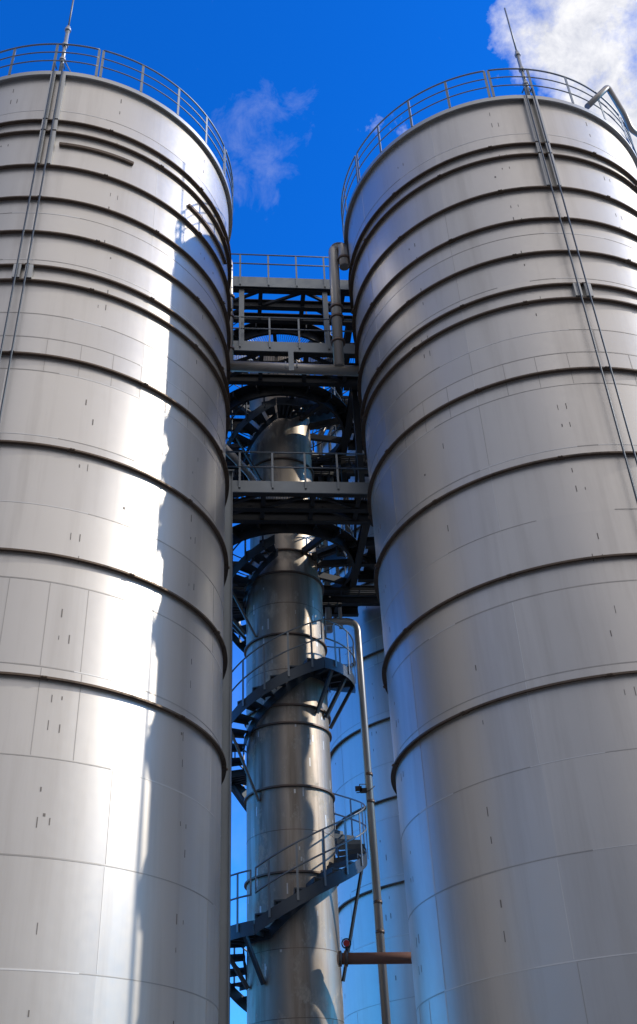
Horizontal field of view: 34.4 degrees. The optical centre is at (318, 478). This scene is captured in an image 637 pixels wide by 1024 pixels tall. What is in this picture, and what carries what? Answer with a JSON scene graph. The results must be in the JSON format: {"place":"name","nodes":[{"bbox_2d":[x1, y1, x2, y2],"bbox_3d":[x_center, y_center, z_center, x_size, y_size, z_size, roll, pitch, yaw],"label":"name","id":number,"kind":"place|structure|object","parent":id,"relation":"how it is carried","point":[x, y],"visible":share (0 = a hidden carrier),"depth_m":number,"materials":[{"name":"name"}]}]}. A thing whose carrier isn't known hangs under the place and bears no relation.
{"place":"outdoors","nodes":[
{"label":"outdoors","id":0,"kind":"place"},
{"bbox_2d":[0,0,636,1023],"label":"sky","id":1,"kind":"structure","parent":0,"point":[292,90],"materials":[{"name":"blue"}]},
{"label":"ground","id":2,"kind":"structure","parent":0,"visible":0},
{"bbox_2d":[0,0,233,1023],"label":"silo","id":3,"kind":"object","parent":2,"relation":"on","point":[116,218],"visible":1,"depth_m":16.16,"materials":[{"name":"metal"}]},
{"bbox_2d":[229,259,234,360],"bbox_3d":[-2.356,-4.318,24.927,0.678,4.373,0.219,10,-38,-18],"label":"upright pipe","id":4,"kind":"object","parent":3,"relation":"attached to","point":[232,348],"visible":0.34,"depth_m":24.62,"materials":[{"name":"metal"}]},
{"bbox_2d":[226,444,258,497],"bbox_3d":[-1.780,-0.160,24.282,0.189,0.645,1.665,-21,-40,23],"label":"branch pipe","id":5,"kind":"object","parent":3,"relation":"attached to","point":[247,472],"visible":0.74,"depth_m":24.23,"materials":[{"name":"metal"}]},
{"bbox_2d":[230,344,358,375],"bbox_3d":[-0.607,-2.718,23.765,3.269,0.818,0.284,0,-36,-4],"label":"horizontal pipe","id":6,"kind":"object","parent":3,"relation":"attached to","point":[291,367],"visible":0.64,"depth_m":23.56,"materials":[{"name":"metal"}]},
{"bbox_2d":[218,470,233,1023],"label":"steel column","id":7,"kind":"structure","parent":2,"relation":"on","point":[223,1015],"depth_m":18.08,"materials":[{"name":"grey metal"}]},
{"bbox_2d":[229,533,232,1023],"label":"thin conduit","id":8,"kind":"object","parent":2,"relation":"on","point":[230,784],"visible":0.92,"depth_m":20.37,"materials":[{"name":"metal"}]},
{"bbox_2d":[244,356,343,1023],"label":"process tower","id":9,"kind":"structure","parent":2,"relation":"on","point":[288,761],"depth_m":21.79,"materials":[{"name":"metal"}]},
{"bbox_2d":[226,451,379,616],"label":"steel platform","id":10,"kind":"structure","parent":9,"relation":"attached to","point":[321,518],"depth_m":24.02,"materials":[{"name":"grey metal"}]},
{"bbox_2d":[225,316,368,570],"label":"steel platform","id":11,"kind":"structure","parent":10,"relation":"on","point":[262,385],"depth_m":26.74,"materials":[{"name":"grey metal"}]},
{"bbox_2d":[230,253,353,429],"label":"steel platform","id":12,"kind":"structure","parent":11,"relation":"on","point":[291,287],"depth_m":27.33,"materials":[{"name":"grey metal"}]},
{"bbox_2d":[316,427,332,632],"bbox_3d":[0.340,0.928,29.435,0.668,7.668,0.243,-3,-36,0],"label":"riser pipe","id":13,"kind":"object","parent":11,"relation":"attached to","point":[328,615],"visible":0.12,"depth_m":28.22,"materials":[{"name":"metal"}]},
{"bbox_2d":[328,425,342,628],"bbox_3d":[0.652,0.824,29.300,0.578,7.651,0.135,-3,-36,0],"label":"riser pipe","id":14,"kind":"object","parent":11,"relation":"attached to","point":[332,480],"visible":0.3,"depth_m":29.81,"materials":[{"name":"metal"}]},
{"bbox_2d":[337,950,411,966],"bbox_3d":[1.631,9.184,19.740,2.560,0.284,0.291,3,-36,-8],"label":"pipe","id":15,"kind":"object","parent":9,"relation":"attached to","point":[345,958],"visible":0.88,"depth_m":19.59,"materials":[{"name":"metal"}]},
{"bbox_2d":[341,938,350,950],"bbox_3d":[0.535,8.939,19.688,0.194,0.287,0.060,-3,-36,0],"label":"hand wheel","id":16,"kind":"object","parent":15,"relation":"attached to","point":[345,942],"visible":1,"depth_m":19.69,"materials":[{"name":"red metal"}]},
{"bbox_2d":[226,373,368,1011],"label":"spiral staircase","id":17,"kind":"structure","parent":2,"relation":"on","point":[336,676],"depth_m":22.61,"materials":[{"name":"metal"}]},
{"bbox_2d":[324,618,390,1023],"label":"bent pipe","id":18,"kind":"object","parent":2,"relation":"on","point":[378,919],"visible":0.98,"depth_m":22.82,"materials":[{"name":"metal"}]},
{"bbox_2d":[355,784,374,792],"bbox_3d":[1.046,6.939,23.053,0.452,0.269,0.182,-3,-36,0],"label":"floodlight","id":19,"kind":"object","parent":18,"relation":"attached to","point":[361,789],"visible":1,"depth_m":22.96,"materials":[{"name":"black metal"}]},
{"bbox_2d":[310,391,416,1023],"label":"silo","id":20,"kind":"object","parent":2,"relation":"on","point":[361,995],"visible":0.08,"depth_m":24.83,"materials":[{"name":"metal"}]},
{"bbox_2d":[341,8,636,1023],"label":"silo","id":21,"kind":"object","parent":2,"relation":"on","point":[491,242],"visible":1,"depth_m":17.14,"materials":[{"name":"metal"}]},
{"bbox_2d":[328,242,349,365],"bbox_3d":[0.552,-4.263,24.840,0.638,4.124,0.354,-12,-37,12],"label":"looped pipe","id":22,"kind":"object","parent":21,"relation":"attached to","point":[338,255],"visible":0.98,"depth_m":24.86,"materials":[{"name":"metal"}]},
{"bbox_2d":[584,85,636,136],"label":"vent pipe","id":23,"kind":"object","parent":21,"relation":"attached to","point":[595,98],"visible":1,"depth_m":23.89,"materials":[{"name":"metal"}]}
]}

